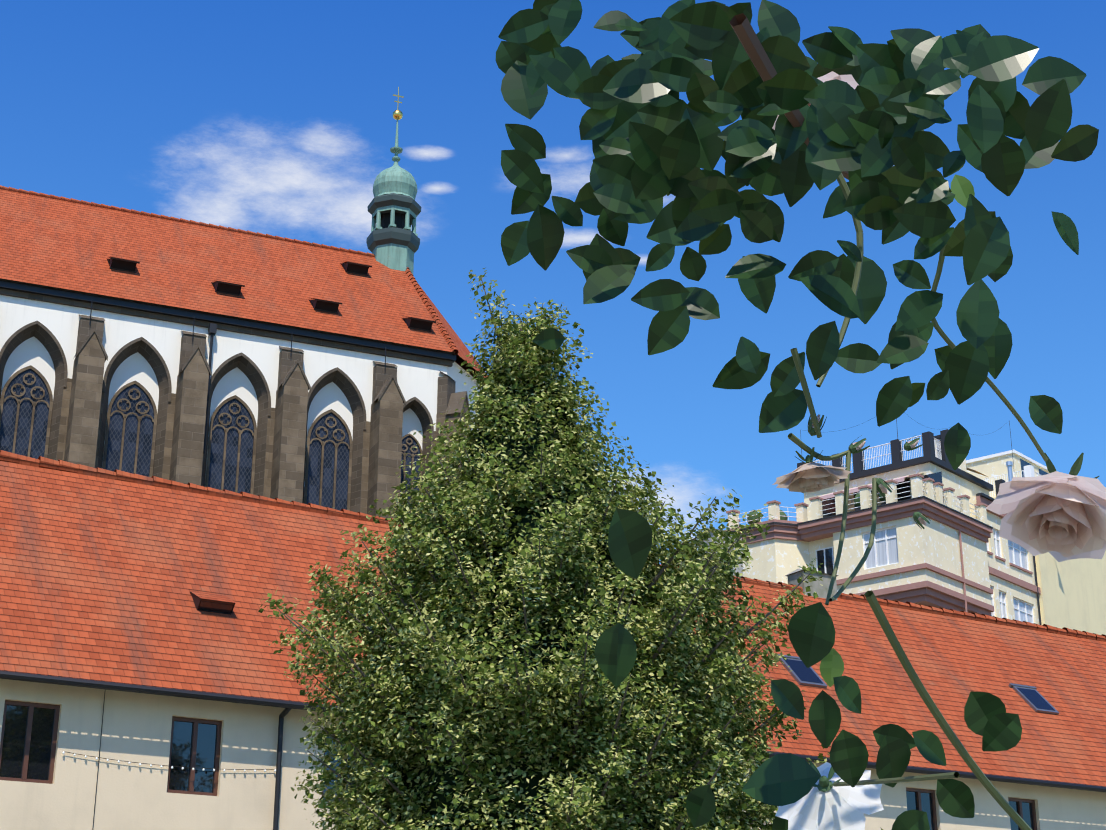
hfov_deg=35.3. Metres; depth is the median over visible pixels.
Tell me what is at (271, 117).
sky
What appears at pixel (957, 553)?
apartment house
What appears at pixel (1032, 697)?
cloister roof windows
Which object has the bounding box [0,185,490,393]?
church roof
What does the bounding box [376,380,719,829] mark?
linden inner shade
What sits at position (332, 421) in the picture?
church walls
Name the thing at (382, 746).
linden
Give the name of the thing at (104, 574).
cloister roof
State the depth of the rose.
1.09 m
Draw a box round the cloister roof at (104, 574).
[0,450,1105,829]
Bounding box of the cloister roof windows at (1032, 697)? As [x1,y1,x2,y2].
[190,591,1058,714]
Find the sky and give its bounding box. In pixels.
[0,0,1105,563]
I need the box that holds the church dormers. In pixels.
[108,257,435,331]
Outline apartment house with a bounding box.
[724,412,1105,634]
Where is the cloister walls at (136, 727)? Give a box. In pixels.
[0,679,1105,829]
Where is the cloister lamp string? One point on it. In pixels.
(161, 766)
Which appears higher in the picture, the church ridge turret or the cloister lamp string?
the church ridge turret
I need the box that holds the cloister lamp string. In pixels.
[62,689,275,829]
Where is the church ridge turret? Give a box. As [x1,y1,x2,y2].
[366,87,420,273]
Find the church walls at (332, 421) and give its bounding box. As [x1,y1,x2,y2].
[0,280,483,517]
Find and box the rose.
[495,0,1105,829]
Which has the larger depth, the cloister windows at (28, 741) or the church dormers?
the church dormers
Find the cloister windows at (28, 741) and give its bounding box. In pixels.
[0,700,1036,829]
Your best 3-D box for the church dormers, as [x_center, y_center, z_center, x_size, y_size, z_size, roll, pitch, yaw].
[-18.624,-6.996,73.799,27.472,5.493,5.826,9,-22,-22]
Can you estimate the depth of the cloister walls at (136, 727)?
31.74 m
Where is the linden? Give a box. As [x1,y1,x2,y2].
[258,268,882,829]

